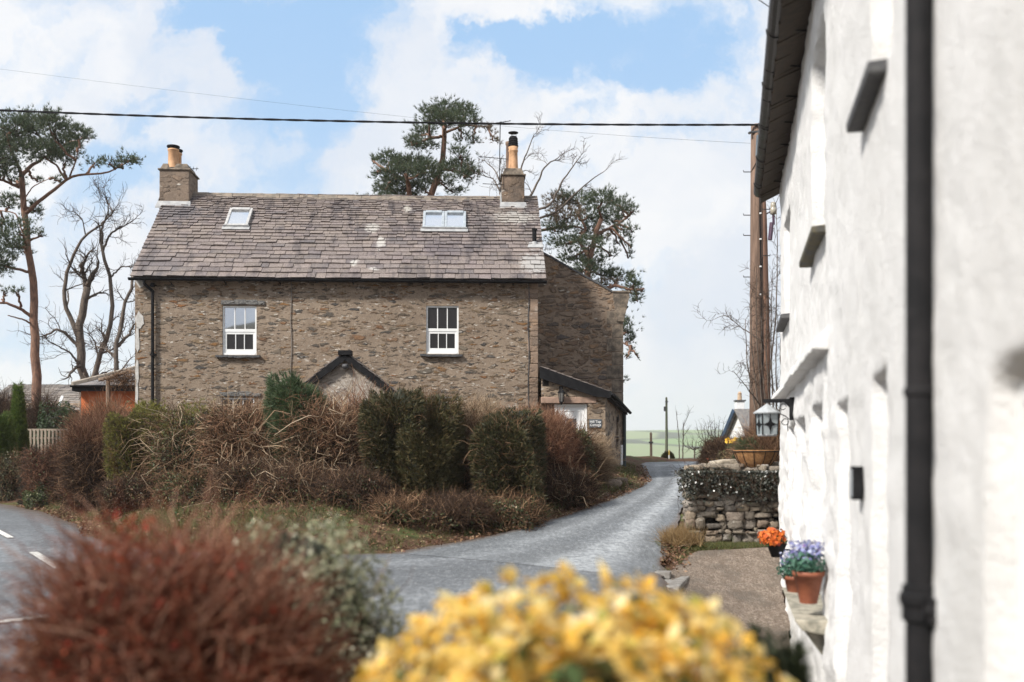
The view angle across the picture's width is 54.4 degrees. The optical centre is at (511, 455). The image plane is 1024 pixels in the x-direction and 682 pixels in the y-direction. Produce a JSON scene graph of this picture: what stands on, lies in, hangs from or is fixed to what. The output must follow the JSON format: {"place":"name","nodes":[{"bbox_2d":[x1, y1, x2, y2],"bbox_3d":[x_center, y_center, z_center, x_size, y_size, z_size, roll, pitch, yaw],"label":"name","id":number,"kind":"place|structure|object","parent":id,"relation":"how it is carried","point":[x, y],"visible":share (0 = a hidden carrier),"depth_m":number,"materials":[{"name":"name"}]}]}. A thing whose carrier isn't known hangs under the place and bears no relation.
{"place":"outdoors","nodes":[
{"label":"outdoors","id":0,"kind":"place"},
{"bbox_2d":[0,504,660,680],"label":"road","id":1,"kind":"structure","parent":0,"point":[431,576],"depth_m":13.09,"materials":[{"name":"asphalt"}]},
{"bbox_2d":[0,530,12,537],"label":"road marking","id":2,"kind":"object","parent":1,"relation":"on","point":[2,533],"visible":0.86,"depth_m":18.93,"materials":[{"name":"paint"}]},
{"bbox_2d":[29,552,56,566],"bbox_3d":[-6.947,1.544,14.828,0.130,0.022,2.538,0,0,-33],"label":"road marking","id":3,"kind":"object","parent":1,"relation":"on","point":[37,556],"visible":0.42,"depth_m":15.29,"materials":[{"name":"paint"}]},
{"bbox_2d":[0,0,780,430],"label":"sky","id":4,"kind":"structure","parent":0,"point":[567,61],"materials":[{"name":"blue"}]},
{"bbox_2d":[0,430,790,681],"bbox_3d":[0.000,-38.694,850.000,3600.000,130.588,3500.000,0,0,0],"label":"ground","id":5,"kind":"structure","parent":0,"point":[637,447],"depth_m":18.50,"materials":[{"name":"plant"}]},
{"bbox_2d":[0,409,19,463],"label":"conifer","id":6,"kind":"object","parent":5,"relation":"on","point":[8,437],"visible":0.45,"depth_m":31.40,"materials":[{"name":"plant"}]},
{"bbox_2d":[0,443,22,501],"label":"shrub","id":7,"kind":"object","parent":5,"relation":"on","point":[9,473],"visible":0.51,"depth_m":30.72,"materials":[{"name":"brown plant"}]},
{"bbox_2d":[0,377,31,413],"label":"shrub","id":8,"kind":"object","parent":5,"relation":"on","point":[5,402],"visible":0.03,"depth_m":39.53,"materials":[{"name":"plant"}]},
{"bbox_2d":[9,380,30,453],"bbox_3d":[-16.122,-0.602,32.476,1.110,3.840,1.180,0,0,-38],"label":"conifer","id":9,"kind":"object","parent":5,"relation":"on","point":[18,405],"visible":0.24,"depth_m":32.30,"materials":[{"name":"plant"}]},
{"bbox_2d":[17,444,37,504],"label":"hedge shrub","id":10,"kind":"object","parent":5,"relation":"on","point":[20,480],"visible":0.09,"depth_m":29.09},
{"bbox_2d":[8,436,68,506],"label":"hedge shrub","id":11,"kind":"object","parent":5,"relation":"on","point":[36,467],"visible":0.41,"depth_m":27.72,"materials":[{"name":"brown plant"}]},
{"bbox_2d":[22,481,55,509],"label":"shrub","id":12,"kind":"object","parent":5,"relation":"on","point":[37,497],"visible":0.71,"depth_m":27.31,"materials":[{"name":"green plant"}]},
{"bbox_2d":[1,384,79,419],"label":"outbuilding","id":13,"kind":"structure","parent":5,"relation":"on","point":[67,394],"depth_m":47.76,"materials":[{"name":"stone"}]},
{"bbox_2d":[25,382,70,439],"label":"shrub","id":14,"kind":"object","parent":5,"relation":"on","point":[31,420],"visible":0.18,"depth_m":37.14,"materials":[{"name":"brown plant"}]},
{"bbox_2d":[28,429,67,453],"bbox_3d":[-15.477,-0.317,33.510,1.950,1.225,0.120,0,0,0],"label":"picket fence","id":15,"kind":"object","parent":5,"relation":"on","point":[45,438],"visible":0.28,"depth_m":33.47,"materials":[{"name":"wood"}]},
{"bbox_2d":[28,401,78,450],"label":"shrub","id":16,"kind":"object","parent":5,"relation":"on","point":[47,422],"visible":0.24,"depth_m":36.10,"materials":[{"name":"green plant"}]},
{"bbox_2d":[8,175,126,418],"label":"bare tree","id":17,"kind":"object","parent":5,"relation":"on","point":[80,360],"visible":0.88,"depth_m":41.82,"materials":[{"name":"grey plant"}]},
{"bbox_2d":[0,101,146,417],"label":"pine tree","id":18,"kind":"object","parent":5,"relation":"on","point":[55,148],"visible":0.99,"depth_m":37.52,"materials":[{"name":"green plant"}]},
{"bbox_2d":[44,403,127,517],"bbox_3d":[-10.301,0.240,24.988,2.328,3.244,2.891,0,0,0],"label":"hedge shrub","id":19,"kind":"object","parent":5,"relation":"on","point":[79,466],"visible":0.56,"depth_m":24.12,"materials":[{"name":"brown plant"}]},
{"bbox_2d":[55,385,139,488],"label":"hedge shrub","id":20,"kind":"object","parent":5,"relation":"on","point":[98,408],"visible":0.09,"depth_m":25.77,"materials":[{"name":"plant"}]},
{"bbox_2d":[70,366,134,414],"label":"garage","id":21,"kind":"structure","parent":5,"relation":"on","point":[83,386],"depth_m":33.00,"materials":[{"name":"orange stone"}]},
{"bbox_2d":[61,171,144,377],"bbox_3d":[-15.594,-5.079,39.575,4.042,12.506,2.549,0,0,0],"label":"bare tree","id":22,"kind":"object","parent":5,"relation":"on","point":[110,324],"visible":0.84,"depth_m":39.90,"materials":[{"name":"grey plant"}]},
{"bbox_2d":[72,254,138,370],"bbox_3d":[-14.864,-3.242,37.106,3.533,8.877,2.294,0,0,15],"label":"bare tree","id":23,"kind":"object","parent":5,"relation":"on","point":[116,346],"visible":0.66,"depth_m":36.59,"materials":[{"name":"brown plant"}]},
{"bbox_2d":[89,359,134,411],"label":"garden arch","id":24,"kind":"structure","parent":5,"relation":"on","point":[122,380],"depth_m":30.74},
{"bbox_2d":[86,462,158,519],"bbox_3d":[-8.447,0.932,22.283,1.926,1.557,2.541,0,0,0],"label":"bramble mound","id":25,"kind":"object","parent":5,"relation":"on","point":[134,487],"visible":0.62,"depth_m":21.63,"materials":[{"name":"brown plant"}]},
{"bbox_2d":[91,397,172,506],"bbox_3d":[-8.772,0.103,24.043,2.420,3.007,3.228,0,0,0],"label":"hedge shrub","id":26,"kind":"object","parent":5,"relation":"on","point":[117,426],"visible":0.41,"depth_m":23.08,"materials":[{"name":"green plant"}]},
{"bbox_2d":[140,459,218,511],"bbox_3d":[-6.912,0.744,21.388,2.097,1.436,2.256,0,0,22],"label":"bramble mound","id":27,"kind":"object","parent":5,"relation":"on","point":[183,481],"visible":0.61,"depth_m":20.82,"materials":[{"name":"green plant"}]},
{"bbox_2d":[119,386,251,504],"bbox_3d":[-7.333,0.039,23.350,3.568,3.531,4.184,0,0,0],"label":"hedge shrub","id":28,"kind":"object","parent":5,"relation":"on","point":[173,447],"visible":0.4,"depth_m":22.32,"materials":[{"name":"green plant"}]},
{"bbox_2d":[0,448,385,681],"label":"shrub","id":29,"kind":"object","parent":5,"relation":"on","point":[202,616],"visible":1,"depth_m":3.47,"materials":[{"name":"red plant"}]},
{"bbox_2d":[174,374,274,481],"bbox_3d":[-5.966,-0.117,22.683,3.201,3.481,4.165,0,0,0],"label":"hedge shrub","id":30,"kind":"object","parent":5,"relation":"on","point":[239,426],"visible":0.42,"depth_m":21.53,"materials":[{"name":"brown plant"}]},
{"bbox_2d":[186,442,280,508],"bbox_3d":[-5.394,0.450,20.656,2.446,1.789,3.006,0,0,0],"label":"bramble mound","id":31,"kind":"object","parent":5,"relation":"on","point":[236,474],"visible":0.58,"depth_m":19.91,"materials":[{"name":"plant"}]},
{"bbox_2d":[240,446,344,505],"bbox_3d":[-4.244,0.561,19.948,2.315,1.572,2.594,0,0,24],"label":"bramble mound","id":32,"kind":"object","parent":5,"relation":"on","point":[288,476],"visible":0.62,"depth_m":19.18,"materials":[{"name":"plant"}]},
{"bbox_2d":[257,369,337,466],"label":"hedge shrub","id":33,"kind":"object","parent":5,"relation":"on","point":[293,385],"visible":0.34,"depth_m":21.04,"materials":[{"name":"green plant"}]},
{"bbox_2d":[137,485,463,521],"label":"ground cover leaves","id":34,"kind":"object","parent":5,"relation":"on","point":[311,508],"visible":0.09,"depth_m":18.52,"materials":[{"name":"brown plant"}]},
{"bbox_2d":[230,502,416,681],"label":"shrub","id":35,"kind":"object","parent":5,"relation":"on","point":[354,604],"visible":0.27,"depth_m":4.75,"materials":[{"name":"green plant"}]},
{"bbox_2d":[246,369,414,473],"bbox_3d":[-3.758,-0.142,21.811,3.836,3.389,4.241,0,0,0],"label":"hedge shrub","id":36,"kind":"object","parent":5,"relation":"on","point":[335,439],"visible":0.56,"depth_m":20.55,"materials":[{"name":"plant"}]},
{"bbox_2d":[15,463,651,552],"bbox_3d":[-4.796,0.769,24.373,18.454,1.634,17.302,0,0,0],"label":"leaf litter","id":37,"kind":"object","parent":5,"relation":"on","point":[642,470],"visible":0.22,"depth_m":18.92,"materials":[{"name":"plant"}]},
{"bbox_2d":[128,131,546,417],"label":"stone house","id":38,"kind":"structure","parent":5,"relation":"on","point":[246,292],"depth_m":27.16,"materials":[{"name":"stone"}]},
{"bbox_2d":[215,299,264,357],"bbox_3d":[-7.325,-3.427,26.894,1.296,1.587,0.250,0,0,-3],"label":"window","id":39,"kind":"structure","parent":38,"relation":"in","point":[239,322],"depth_m":26.94,"materials":[{"name":"white glass"}]},
{"bbox_2d":[219,391,260,412],"bbox_3d":[-7.331,-0.979,26.924,1.134,1.527,0.190,0,0,-3],"label":"window","id":40,"kind":"structure","parent":38,"relation":"in","point":[239,393],"depth_m":26.86,"materials":[{"name":"grey glass"}]},
{"bbox_2d":[420,306,461,356],"bbox_3d":[-1.927,-3.387,27.139,1.145,1.399,0.250,0,0,-3],"label":"window","id":41,"kind":"structure","parent":38,"relation":"in","point":[442,322],"depth_m":27.19,"materials":[{"name":"white glass"}]},
{"bbox_2d":[479,120,510,184],"bbox_3d":[-0.512,-9.116,29.900,0.963,1.998,0.326,0,0,0],"label":"television aerial","id":42,"kind":"object","parent":38,"relation":"attached to","point":[499,158],"visible":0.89,"depth_m":29.89,"materials":[{"name":"black paint"}]},
{"bbox_2d":[304,457,399,514],"bbox_3d":[-3.145,0.656,19.430,2.087,1.313,2.635,0,0,-29],"label":"bramble mound","id":43,"kind":"object","parent":5,"relation":"on","point":[348,486],"visible":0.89,"depth_m":18.78,"materials":[{"name":"brown plant"}]},
{"bbox_2d":[329,363,386,413],"bbox_3d":[-3.127,-1.426,21.491,1.524,1.121,1.301,0,0,-30],"label":"sapling","id":44,"kind":"object","parent":5,"relation":"on","point":[359,401],"visible":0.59,"depth_m":21.38,"materials":[{"name":"plant"}]},
{"bbox_2d":[110,455,616,532],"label":"bramble undergrowth","id":45,"kind":"object","parent":5,"relation":"on","point":[299,514],"visible":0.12,"depth_m":18.47,"materials":[{"name":"plant"}]},
{"bbox_2d":[352,383,431,493],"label":"hedge shrub","id":46,"kind":"object","parent":5,"relation":"on","point":[377,426],"visible":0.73,"depth_m":19.97,"materials":[{"name":"plant"}]},
{"bbox_2d":[356,483,434,530],"bbox_3d":[-2.085,1.056,18.597,1.767,1.120,2.543,0,0,-25],"label":"bramble mound","id":47,"kind":"object","parent":5,"relation":"on","point":[401,509],"visible":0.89,"depth_m":18.02,"materials":[{"name":"brown plant"}]},
{"bbox_2d":[356,94,502,195],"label":"pine tree","id":48,"kind":"object","parent":5,"relation":"on","point":[418,171],"visible":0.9,"depth_m":41.32,"materials":[{"name":"green plant"}]},
{"bbox_2d":[389,380,473,497],"bbox_3d":[-1.640,-0.356,20.919,1.797,2.535,2.884,0,0,0],"label":"hedge shrub","id":49,"kind":"object","parent":5,"relation":"on","point":[442,465],"visible":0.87,"depth_m":20.12,"materials":[{"name":"plant"}]},
{"bbox_2d":[411,481,500,534],"bbox_3d":[-1.085,1.083,18.913,1.882,1.194,2.731,0,0,0],"label":"bramble mound","id":50,"kind":"object","parent":5,"relation":"on","point":[453,511],"visible":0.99,"depth_m":18.31,"materials":[{"name":"brown plant"}]},
{"bbox_2d":[449,388,511,491],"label":"hedge shrub","id":51,"kind":"object","parent":5,"relation":"on","point":[477,407],"visible":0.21,"depth_m":21.14,"materials":[{"name":"brown plant"}]},
{"bbox_2d":[459,393,553,507],"bbox_3d":[-0.115,-0.054,20.858,2.130,2.603,2.979,0,0,0],"label":"hedge shrub","id":52,"kind":"object","parent":5,"relation":"on","point":[506,448],"visible":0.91,"depth_m":19.92,"materials":[{"name":"plant"}]},
{"bbox_2d":[473,482,555,532],"bbox_3d":[-0.010,1.102,19.634,1.794,1.228,2.468,0,0,0],"label":"bramble mound","id":53,"kind":"object","parent":5,"relation":"on","point":[526,513],"visible":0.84,"depth_m":19.02,"materials":[{"name":"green plant"}]},
{"bbox_2d":[465,111,626,223],"bbox_3d":[1.376,-6.574,39.009,6.470,13.355,2.855,0,0,0],"label":"bare tree","id":54,"kind":"object","parent":5,"relation":"on","point":[534,188],"visible":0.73,"depth_m":38.77,"materials":[{"name":"brown plant"}]},
{"bbox_2d":[394,462,698,595],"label":"lane","id":55,"kind":"structure","parent":5,"relation":"on","point":[614,536],"depth_m":17.63,"materials":[{"name":"asphalt"}]},
{"bbox_2d":[504,400,591,476],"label":"hedge shrub","id":56,"kind":"object","parent":5,"relation":"on","point":[562,439],"visible":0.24,"depth_m":22.53,"materials":[{"name":"plant"}]},
{"bbox_2d":[352,558,793,681],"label":"shrub","id":57,"kind":"object","parent":5,"relation":"on","point":[490,644],"visible":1,"depth_m":2.65,"materials":[{"name":"yellow plant"}]},
{"bbox_2d":[542,452,606,509],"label":"bramble mound","id":58,"kind":"object","parent":5,"relation":"on","point":[571,486],"visible":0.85,"depth_m":21.50,"materials":[{"name":"plant"}]},
{"bbox_2d":[538,252,631,466],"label":"stone cottage","id":59,"kind":"structure","parent":5,"relation":"on","point":[581,316],"depth_m":30.60,"materials":[{"name":"stone"}]},
{"bbox_2d":[558,386,564,404],"bbox_3d":[1.311,-1.603,26.471,0.200,0.510,0.255,0,0,0],"label":"wall lantern","id":60,"kind":"object","parent":59,"relation":"attached to","point":[561,393],"depth_m":26.39,"materials":[{"name":"black paint"}]},
{"bbox_2d":[554,404,586,430],"bbox_3d":[1.575,-0.202,26.730,0.871,2.364,0.080,0,0,0],"label":"door","id":61,"kind":"structure","parent":59,"relation":"in","point":[578,410],"depth_m":26.72,"materials":[{"name":"white paint"}]},
{"bbox_2d":[589,419,601,427],"bbox_3d":[2.226,-0.862,26.586,0.335,0.228,0.024,0,0,0],"label":"house sign","id":62,"kind":"object","parent":59,"relation":"attached to","point":[598,421],"visible":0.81,"depth_m":26.58,"materials":[{"name":"stone"}]},
{"bbox_2d":[616,417,616,450],"bbox_3d":[3.014,-0.650,29.406,0.110,1.000,0.652,0,0,12],"label":"window","id":63,"kind":"structure","parent":59,"relation":"in","point":[616,417],"depth_m":29.55,"materials":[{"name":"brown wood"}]},
{"bbox_2d":[572,415,611,485],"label":"hedge shrub","id":64,"kind":"object","parent":5,"relation":"on","point":[588,441],"visible":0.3,"depth_m":23.86,"materials":[{"name":"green plant"}]},
{"bbox_2d":[540,183,645,382],"bbox_3d":[3.176,-5.503,40.236,4.700,11.347,4.684,0,0,0],"label":"pine tree","id":65,"kind":"object","parent":5,"relation":"on","point":[588,259],"visible":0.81,"depth_m":40.00,"materials":[{"name":"green plant"}]},
{"bbox_2d":[579,426,625,484],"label":"hedge shrub","id":66,"kind":"object","parent":5,"relation":"on","point":[611,461],"visible":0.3,"depth_m":24.62,"materials":[{"name":"brown plant"}]},
{"bbox_2d":[604,479,621,488],"bbox_3d":[2.470,0.709,24.598,0.467,0.280,0.370,0,0,-27],"label":"rock","id":67,"kind":"object","parent":5,"relation":"on","point":[618,482],"visible":0.54,"depth_m":24.47,"materials":[{"name":"stone"}]},
{"bbox_2d":[616,477,627,483],"bbox_3d":[2.807,0.657,25.598,0.337,0.207,0.264,0,0,-27],"label":"rock","id":68,"kind":"object","parent":5,"relation":"on","point":[623,478],"visible":0.46,"depth_m":25.51,"materials":[{"name":"stone"}]},
{"bbox_2d":[649,432,652,455],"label":"gate post","id":69,"kind":"object","parent":5,"relation":"on","point":[650,442],"visible":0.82,"depth_m":49.94,"materials":[{"name":"wood"}]},
{"bbox_2d":[655,570,670,578],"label":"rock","id":70,"kind":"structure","parent":5,"relation":"on","point":[666,574],"depth_m":14.83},
{"bbox_2d":[664,397,667,450],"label":"utility pole","id":71,"kind":"object","parent":5,"relation":"on","point":[666,423],"visible":0.84,"depth_m":46.95,"materials":[{"name":"wood"}]},
{"bbox_2d":[661,451,674,458],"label":"shrub","id":72,"kind":"object","parent":5,"relation":"on","point":[665,454],"visible":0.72,"depth_m":43.30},
{"bbox_2d":[664,576,688,590],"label":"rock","id":73,"kind":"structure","parent":5,"relation":"on","point":[678,583],"depth_m":14.43,"materials":[{"name":"stone"}]},
{"bbox_2d":[648,523,707,553],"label":"dry grass clump","id":74,"kind":"object","parent":5,"relation":"on","point":[682,536],"visible":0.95,"depth_m":17.04,"materials":[{"name":"plant"}]},
{"bbox_2d":[675,406,681,458],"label":"sapling","id":75,"kind":"object","parent":5,"relation":"on","point":[678,433],"visible":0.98,"depth_m":44.99,"materials":[{"name":"grey plant"}]},
{"bbox_2d":[680,405,692,458],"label":"sapling","id":76,"kind":"object","parent":5,"relation":"on","point":[684,434],"visible":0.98,"depth_m":44.98,"materials":[{"name":"grey plant"}]},
{"bbox_2d":[653,545,726,645],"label":"verge grass","id":77,"kind":"structure","parent":5,"relation":"on","point":[687,580],"depth_m":15.38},
{"bbox_2d":[682,434,707,458],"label":"thorn bush","id":78,"kind":"object","parent":5,"relation":"on","point":[694,448],"visible":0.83,"depth_m":46.01,"materials":[{"name":"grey plant"}]},
{"bbox_2d":[693,422,717,440],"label":"thorn bush","id":79,"kind":"object","parent":5,"relation":"on","point":[704,432],"visible":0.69,"depth_m":45.86,"materials":[{"name":"grey plant"}]},
{"bbox_2d":[655,540,766,555],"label":"verge grass","id":80,"kind":"structure","parent":5,"relation":"on","point":[729,544],"depth_m":17.00,"materials":[{"name":"plant"}]},
{"bbox_2d":[699,414,730,438],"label":"thorn bush","id":81,"kind":"object","parent":5,"relation":"on","point":[715,428],"visible":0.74,"depth_m":46.01,"materials":[{"name":"grey plant"}]},
{"bbox_2d":[692,432,739,464],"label":"heather bank","id":82,"kind":"structure","parent":5,"relation":"on","point":[708,447],"depth_m":31.64,"materials":[{"name":"plant"}]},
{"bbox_2d":[709,446,732,460],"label":"shrub","id":83,"kind":"object","parent":5,"relation":"on","point":[720,455],"visible":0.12,"depth_m":26.98,"materials":[{"name":"plant"}]},
{"bbox_2d":[681,463,779,542],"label":"dry stone wall","id":84,"kind":"structure","parent":5,"relation":"on","point":[722,520],"depth_m":17.38,"materials":[{"name":"stone"}]},
{"bbox_2d":[665,454,779,512],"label":"ivy","id":85,"kind":"object","parent":84,"relation":"on","point":[692,478],"visible":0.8,"depth_m":17.13,"materials":[{"name":"green plant"}]},
{"bbox_2d":[732,450,778,467],"bbox_3d":[4.345,0.083,17.750,0.821,0.366,0.816,0,0,0],"label":"hanging basket","id":86,"kind":"object","parent":84,"relation":"on","point":[753,458],"visible":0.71,"depth_m":17.47,"materials":[{"name":"brown wicker"}]},
{"bbox_2d":[724,437,736,448],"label":"daffodils","id":87,"kind":"object","parent":5,"relation":"on","point":[728,438],"visible":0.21,"depth_m":22.01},
{"bbox_2d":[694,197,780,419],"bbox_3d":[5.095,-2.732,20.876,2.374,6.408,1.879,0,0,-15],"label":"thicket","id":88,"kind":"object","parent":5,"relation":"on","point":[770,337],"visible":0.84,"depth_m":21.03,"materials":[{"name":"brown plant"}]},
{"bbox_2d":[730,435,762,458],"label":"shrub","id":89,"kind":"object","parent":5,"relation":"on","point":[743,446],"visible":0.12,"depth_m":20.24,"materials":[{"name":"plant"}]},
{"bbox_2d":[721,392,780,437],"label":"cottage","id":90,"kind":"structure","parent":5,"relation":"on","point":[737,413],"depth_m":58.38,"materials":[{"name":"paint"}]},
{"bbox_2d":[722,416,780,461],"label":"bramble thicket","id":91,"kind":"object","parent":5,"relation":"on","point":[769,442],"visible":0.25,"depth_m":20.18,"materials":[{"name":"brown plant"}]},
{"bbox_2d":[743,123,769,430],"bbox_3d":[5.418,-3.153,21.985,0.510,8.306,0.388,0,0,-34],"label":"utility pole","id":92,"kind":"object","parent":5,"relation":"on","point":[756,235],"visible":0.35,"depth_m":21.89,"materials":[{"name":"brown wood"}]},
{"bbox_2d":[4,69,737,142],"bbox_3d":[-7.548,-10.352,30.880,31.399,6.865,6.630,0,0,21],"label":"telephone wire","id":93,"kind":"object","parent":92,"relation":"attached to","point":[394,115],"visible":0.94,"depth_m":32.96,"materials":[{"name":"black paint"}]},
{"bbox_2d":[0,109,757,125],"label":"overhead cable","id":94,"kind":"object","parent":92,"relation":"attached to","point":[357,121],"visible":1,"depth_m":22.28,"materials":[{"name":"black paint"}]},
{"bbox_2d":[763,201,775,405],"bbox_3d":[5.853,-2.730,22.982,0.469,7.361,0.333,0,0,25],"label":"utility pole","id":95,"kind":"object","parent":5,"relation":"on","point":[765,248],"visible":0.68,"depth_m":22.88,"materials":[{"name":"wood"}]},
{"bbox_2d":[757,527,789,556],"bbox_3d":[3.573,1.180,13.647,0.434,0.418,0.440,0,0,-33],"label":"flower pot","id":96,"kind":"object","parent":5,"relation":"on","point":[773,539],"visible":1,"depth_m":13.55,"materials":[{"name":"black paint"}]},
{"bbox_2d":[739,615,815,681],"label":"shrub","id":97,"kind":"object","parent":5,"relation":"on","point":[791,665],"visible":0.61,"depth_m":4.07,"materials":[{"name":"green plant"}]},
{"bbox_2d":[753,0,1023,681],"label":"white cottage","id":98,"kind":"structure","parent":5,"relation":"on","point":[889,169],"depth_m":4.76,"materials":[{"name":"paint"}]},
{"bbox_2d":[753,397,793,435],"bbox_3d":[3.571,-0.530,13.623,0.517,0.525,0.342,0,0,-10],"label":"wall lantern","id":99,"kind":"object","parent":98,"relation":"attached to","point":[767,418],"depth_m":13.51,"materials":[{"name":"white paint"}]},
{"bbox_2d":[776,549,813,592],"bbox_3d":[3.001,1.266,10.514,0.422,0.556,0.396,0,0,12],"label":"flower pot","id":100,"kind":"object","parent":98,"relation":"on","point":[788,578],"visible":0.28,"depth_m":10.47,"materials":[{"name":"ceramic"}]},
{"bbox_2d":[782,538,826,603],"bbox_3d":[2.637,1.033,8.911,0.390,0.569,0.405,0,0,-34],"label":"flower pot","id":101,"kind":"object","parent":98,"relation":"attached to","point":[808,581],"visible":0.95,"depth_m":8.83,"materials":[{"name":"ceramic"}]},
{"bbox_2d":[824,459,826,491],"bbox_3d":[3.178,0.525,9.884,0.045,1.910,1.271,0,0,12],"label":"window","id":102,"kind":"structure","parent":98,"relation":"in","point":[825,480],"depth_m":10.45,"materials":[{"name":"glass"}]},
{"bbox_2d":[850,466,862,499],"bbox_3d":[2.174,0.172,6.290,0.066,0.210,0.140,0,0,12],"label":"wall light","id":103,"kind":"object","parent":98,"relation":"attached to","point":[856,482],"depth_m":6.22,"materials":[{"name":"black paint"}]},
{"bbox_2d":[1018,381,1023,681],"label":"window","id":104,"kind":"structure","parent":98,"relation":"in","point":[1020,384],"depth_m":2.96,"materials":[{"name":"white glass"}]},
{"bbox_2d":[666,547,790,680],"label":"driveway","id":105,"kind":"structure","parent":0,"point":[741,584],"depth_m":14.95,"materials":[{"name":"gravel"}]},
{"bbox_2d":[659,532,692,571],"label":"leaf litter","id":106,"kind":"object","parent":105,"relation":"on","point":[670,554],"visible":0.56,"depth_m":16.37,"materials":[{"name":"plant"}]},
{"bbox_3d":[3.910,0.205,18.049,0.675,0.133,0.424,-6,0,0],"label":"loose stone","id":107,"kind":"object","parent":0,"visible":0},
{"bbox_2d":[708,459,731,463],"bbox_3d":[3.792,0.126,18.045,0.464,0.109,0.406,-7,0,0],"label":"loose stone","id":108,"kind":"object","parent":107,"relation":"on","point":[720,462],"visible":0.49,"depth_m":17.88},
{"bbox_2d":[719,459,737,463],"bbox_3d":[3.960,0.107,18.054,0.517,0.097,0.400,-2,0,0],"label":"loose stone","id":109,"kind":"object","parent":107,"relation":"on","point":[731,461],"visible":0.42,"depth_m":17.88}
]}

